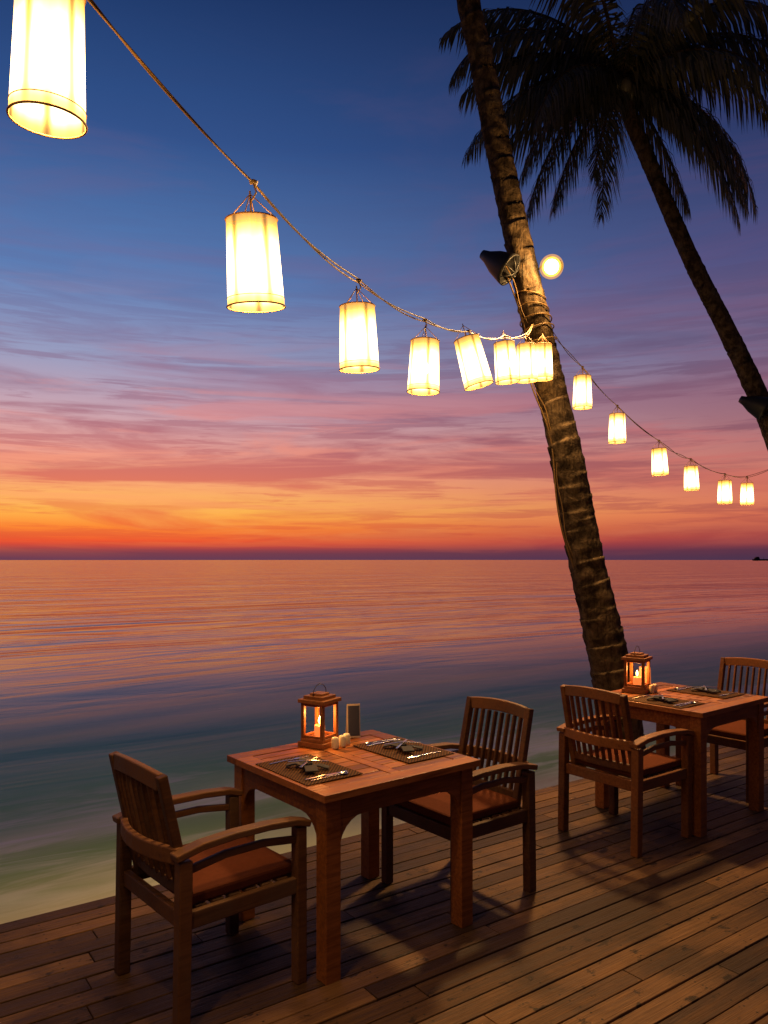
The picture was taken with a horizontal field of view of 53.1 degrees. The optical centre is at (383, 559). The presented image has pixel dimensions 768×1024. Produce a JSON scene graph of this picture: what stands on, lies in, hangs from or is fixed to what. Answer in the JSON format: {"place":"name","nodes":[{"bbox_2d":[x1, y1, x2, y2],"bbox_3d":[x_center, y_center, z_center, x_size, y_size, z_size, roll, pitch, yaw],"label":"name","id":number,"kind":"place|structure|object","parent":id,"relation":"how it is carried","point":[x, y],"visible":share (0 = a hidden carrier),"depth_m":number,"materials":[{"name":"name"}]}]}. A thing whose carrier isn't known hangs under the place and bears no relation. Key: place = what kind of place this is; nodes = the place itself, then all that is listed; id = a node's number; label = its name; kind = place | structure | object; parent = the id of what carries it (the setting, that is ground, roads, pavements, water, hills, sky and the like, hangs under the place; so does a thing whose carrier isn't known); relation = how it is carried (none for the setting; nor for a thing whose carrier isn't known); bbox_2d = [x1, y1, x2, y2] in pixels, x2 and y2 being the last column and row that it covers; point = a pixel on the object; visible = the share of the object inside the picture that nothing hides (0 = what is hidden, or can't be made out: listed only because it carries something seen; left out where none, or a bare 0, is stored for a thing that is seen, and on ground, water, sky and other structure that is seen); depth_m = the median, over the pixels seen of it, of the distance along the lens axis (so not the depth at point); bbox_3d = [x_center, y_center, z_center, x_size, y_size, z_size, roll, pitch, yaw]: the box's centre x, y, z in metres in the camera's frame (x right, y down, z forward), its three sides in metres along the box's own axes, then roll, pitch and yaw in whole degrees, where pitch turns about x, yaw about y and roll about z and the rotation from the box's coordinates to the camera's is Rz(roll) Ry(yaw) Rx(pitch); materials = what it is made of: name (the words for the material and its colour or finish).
{"place":"outdoors","nodes":[
{"label":"outdoors","id":0,"kind":"place"},
{"bbox_2d":[0,560,767,923],"bbox_3d":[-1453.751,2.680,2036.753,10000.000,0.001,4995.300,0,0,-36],"label":"sea","id":1,"kind":"structure","parent":0,"point":[184,676],"depth_m":20.20,"materials":[{"name":"liquid"}]},
{"bbox_2d":[752,557,767,560],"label":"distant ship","id":2,"kind":"object","parent":1,"relation":"in","point":[756,559],"visible":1,"depth_m":1996.91,"materials":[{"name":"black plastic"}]},
{"bbox_2d":[0,0,767,559],"label":"sky","id":3,"kind":"structure","parent":0,"point":[143,416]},
{"bbox_2d":[639,666,650,684],"bbox_3d":[1.846,0.835,5.435,0.084,0.150,0.084,0,0,0],"label":"menu card","id":4,"kind":"object","parent":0,"point":[645,674],"visible":0.18,"depth_m":5.41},
{"bbox_3d":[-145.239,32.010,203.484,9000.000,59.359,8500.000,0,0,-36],"label":"ground","id":5,"kind":"structure","parent":0,"visible":0},
{"bbox_2d":[0,745,767,1023],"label":"wooden deck","id":6,"kind":"structure","parent":5,"relation":"on","point":[600,925],"depth_m":3.34,"materials":[{"name":"brown wood"}]},
{"bbox_2d":[109,751,311,1023],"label":"dining armchair","id":7,"kind":"object","parent":6,"relation":"on","point":[231,861],"visible":1,"depth_m":2.90,"materials":[{"name":"brown wood"}]},
{"bbox_2d":[227,730,479,985],"bbox_3d":[-0.146,1.285,3.535,0.860,0.750,0.800,0,0,-39],"label":"dining table","id":8,"kind":"object","parent":6,"relation":"on","point":[332,809],"visible":0.85,"depth_m":3.35,"materials":[{"name":"brown wood"}]},
{"bbox_2d":[255,754,362,785],"bbox_3d":[-0.331,0.889,3.334,0.280,0.039,0.420,0,0,-39],"label":"place setting","id":9,"kind":"object","parent":8,"relation":"on","point":[307,769],"visible":1,"depth_m":3.30,"materials":[{"name":"fabric"}]},
{"bbox_2d":[298,683,340,749],"bbox_3d":[-0.316,0.759,3.777,0.155,0.302,0.155,0,0,31],"label":"candle lantern","id":10,"kind":"object","parent":8,"relation":"on","point":[319,737],"visible":0.98,"depth_m":3.74,"materials":[{"name":"brown wood"}]},
{"bbox_2d":[331,737,338,748],"bbox_3d":[-0.235,0.882,3.701,0.036,0.055,0.036,0,0,0],"label":"salt shaker","id":11,"kind":"object","parent":8,"relation":"on","point":[334,742],"visible":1,"depth_m":3.69,"materials":[{"name":"beige ceramic"}]},
{"bbox_2d":[339,735,345,746],"bbox_3d":[-0.203,0.882,3.740,0.036,0.055,0.036,0,0,0],"label":"salt shaker","id":12,"kind":"object","parent":8,"relation":"on","point":[342,740],"visible":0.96,"depth_m":3.73,"materials":[{"name":"beige ceramic"}]},
{"bbox_2d":[343,733,349,744],"bbox_3d":[-0.184,0.882,3.781,0.036,0.055,0.036,0,0,0],"label":"salt shaker","id":13,"kind":"object","parent":8,"relation":"on","point":[347,735],"visible":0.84,"depth_m":3.77,"materials":[{"name":"beige ceramic"}]},
{"bbox_2d":[346,703,359,737],"bbox_3d":[-0.159,0.824,3.946,0.068,0.170,0.050,0,0,-14],"label":"menu card","id":14,"kind":"object","parent":8,"relation":"on","point":[353,720],"visible":0.86,"depth_m":3.93,"materials":[{"name":"paper"}]},
{"bbox_2d":[353,737,453,763],"bbox_3d":[0.089,0.889,3.674,0.280,0.039,0.420,0,0,-39],"label":"place setting","id":15,"kind":"object","parent":8,"relation":"on","point":[403,750],"visible":1,"depth_m":3.64,"materials":[{"name":"fabric"}]},
{"bbox_2d":[381,696,537,917],"bbox_3d":[0.387,1.203,3.913,0.617,0.915,0.578,0,0,-38],"label":"dining armchair","id":16,"kind":"object","parent":6,"relation":"on","point":[493,799],"visible":0.73,"depth_m":3.85,"materials":[{"name":"brown wood"}]},
{"bbox_2d":[556,684,694,857],"bbox_3d":[1.443,1.203,4.647,0.617,0.915,0.578,0,0,-37],"label":"dining armchair","id":17,"kind":"object","parent":6,"relation":"on","point":[614,757],"visible":1,"depth_m":4.51,"materials":[{"name":"brown wood"}]},
{"bbox_2d":[591,682,767,836],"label":"dining table","id":18,"kind":"object","parent":6,"relation":"on","point":[701,721],"visible":0.65,"depth_m":4.89,"materials":[{"name":"brown wood"}]},
{"bbox_2d":[622,646,652,693],"bbox_3d":[1.746,0.752,5.296,0.163,0.317,0.163,0,0,36],"label":"candle lantern","id":19,"kind":"object","parent":18,"relation":"on","point":[637,684],"visible":0.99,"depth_m":5.26,"materials":[{"name":"brown wood"}]},
{"bbox_2d":[649,684,654,692],"bbox_3d":[1.833,0.882,5.251,0.036,0.055,0.036,0,0,0],"label":"salt shaker","id":20,"kind":"object","parent":18,"relation":"on","point":[651,688],"visible":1,"depth_m":5.24,"materials":[{"name":"beige ceramic"}]},
{"bbox_2d":[628,694,703,708],"bbox_3d":[1.785,0.889,4.929,0.280,0.039,0.420,0,0,-39],"label":"place setting","id":21,"kind":"object","parent":18,"relation":"on","point":[660,700],"visible":1,"depth_m":4.89,"materials":[{"name":"fabric"}]},
{"bbox_2d":[668,686,744,698],"bbox_3d":[2.205,0.889,5.269,0.280,0.039,0.420,0,0,-39],"label":"place setting","id":22,"kind":"object","parent":18,"relation":"on","point":[704,691],"visible":1,"depth_m":5.24,"materials":[{"name":"fabric"}]},
{"bbox_2d":[676,657,767,802],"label":"dining armchair","id":23,"kind":"object","parent":6,"relation":"on","point":[735,734],"visible":0.3,"depth_m":5.65,"materials":[{"name":"brown wood"}]},
{"bbox_2d":[456,0,645,749],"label":"coconut palm","id":24,"kind":"object","parent":5,"relation":"on","point":[605,642],"visible":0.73,"depth_m":6.78,"materials":[{"name":"brown plant"}]},
{"bbox_2d":[87,0,532,341],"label":"string light cable","id":25,"kind":"object","parent":24,"relation":"attached to","point":[254,182],"visible":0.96,"depth_m":2.45,"materials":[{"name":"fabric"}]},
{"bbox_2d":[6,0,87,139],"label":"hanging lantern","id":26,"kind":"object","parent":25,"relation":"hanging from","point":[47,94],"visible":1,"depth_m":1.85,"materials":[{"name":"white paper"}]},
{"bbox_2d":[224,191,285,312],"bbox_3d":[-0.420,-0.993,2.463,0.192,0.358,0.192,3,10,33],"label":"hanging lantern","id":27,"kind":"object","parent":25,"relation":"hanging from","point":[254,279],"visible":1,"depth_m":2.40,"materials":[{"name":"white paper"}]},
{"bbox_2d":[339,286,379,373],"bbox_3d":[-0.119,-1.057,3.507,0.190,0.378,0.190,-4,5,-30],"label":"hanging lantern","id":28,"kind":"object","parent":25,"relation":"hanging from","point":[358,346],"visible":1,"depth_m":3.44,"materials":[{"name":"white paper"}]},
{"bbox_2d":[406,325,439,395],"bbox_3d":[0.224,-1.113,4.250,0.186,0.374,0.186,2,0,43],"label":"hanging lantern","id":29,"kind":"object","parent":25,"relation":"hanging from","point":[423,377],"visible":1,"depth_m":4.18,"materials":[{"name":"white paper"}]},
{"bbox_2d":[454,324,493,390],"bbox_3d":[0.548,-1.293,4.850,0.192,0.407,0.192,-15,0,36],"label":"hanging lantern","id":30,"kind":"object","parent":25,"relation":"hanging from","point":[474,369],"visible":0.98,"depth_m":4.78,"materials":[{"name":"white paper"}]},
{"bbox_2d":[493,332,519,384],"bbox_3d":[0.924,-1.548,5.850,0.186,0.395,0.186,-5,0,-43],"label":"hanging lantern","id":31,"kind":"object","parent":25,"relation":"hanging from","point":[506,369],"visible":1,"depth_m":5.78,"materials":[{"name":"white paper"}]},
{"bbox_2d":[516,336,538,383],"bbox_3d":[1.170,-1.659,6.300,0.184,0.390,0.184,-2,0,39],"label":"hanging lantern","id":32,"kind":"object","parent":25,"relation":"hanging from","point":[527,363],"visible":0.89,"depth_m":6.23,"materials":[{"name":"white paper"}]},
{"bbox_2d":[536,334,553,381],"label":"hanging lantern","id":33,"kind":"object","parent":25,"relation":"hanging from","point":[544,360],"visible":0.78,"depth_m":6.51,"materials":[{"name":"white paper"}]},
{"bbox_2d":[480,250,519,285],"bbox_3d":[1.037,-2.586,6.739,0.376,0.331,0.284,0,0,0],"label":"floodlight","id":34,"kind":"object","parent":24,"relation":"attached to","point":[496,262],"visible":1,"depth_m":6.72,"materials":[{"name":"black plastic"}]},
{"bbox_2d":[538,256,562,276],"bbox_3d":[1.445,-2.595,6.776,0.279,0.258,0.280,0,0,0],"label":"floodlight","id":35,"kind":"object","parent":24,"relation":"attached to","point":[551,266],"visible":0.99,"depth_m":6.69,"materials":[{"name":"white glass"}]},
{"bbox_2d":[553,332,767,480],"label":"string light cable","id":36,"kind":"object","parent":24,"relation":"attached to","point":[691,459],"visible":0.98,"depth_m":8.41,"materials":[{"name":"fabric"}]},
{"bbox_2d":[572,368,592,409],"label":"hanging lantern","id":37,"kind":"object","parent":36,"relation":"hanging from","point":[582,395],"visible":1,"depth_m":7.33,"materials":[{"name":"white paper"}]},
{"bbox_2d":[608,407,625,443],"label":"hanging lantern","id":38,"kind":"object","parent":36,"relation":"hanging from","point":[617,430],"visible":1,"depth_m":8.03,"materials":[{"name":"white paper"}]},
{"bbox_2d":[651,441,668,475],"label":"hanging lantern","id":39,"kind":"object","parent":36,"relation":"hanging from","point":[659,463],"visible":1,"depth_m":8.53,"materials":[{"name":"white paper"}]},
{"bbox_2d":[684,460,699,490],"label":"hanging lantern","id":40,"kind":"object","parent":36,"relation":"hanging from","point":[691,480],"visible":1,"depth_m":9.33,"materials":[{"name":"white paper"}]},
{"bbox_2d":[717,474,732,503],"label":"hanging lantern","id":41,"kind":"object","parent":36,"relation":"hanging from","point":[724,491],"visible":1,"depth_m":10.13,"materials":[{"name":"white paper"}]},
{"bbox_2d":[740,478,753,504],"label":"hanging lantern","id":42,"kind":"object","parent":36,"relation":"hanging from","point":[747,495],"visible":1,"depth_m":10.53,"materials":[{"name":"white paper"}]},
{"bbox_2d":[439,0,767,449],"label":"coconut palm","id":43,"kind":"object","parent":5,"relation":"on","point":[644,69],"visible":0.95,"depth_m":10.70,"materials":[{"name":"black plant"}]},
{"bbox_2d":[738,396,767,419],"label":"floodlight","id":44,"kind":"object","parent":43,"relation":"attached to","point":[755,406],"visible":1,"depth_m":10.71,"materials":[{"name":"black plastic"}]}
]}

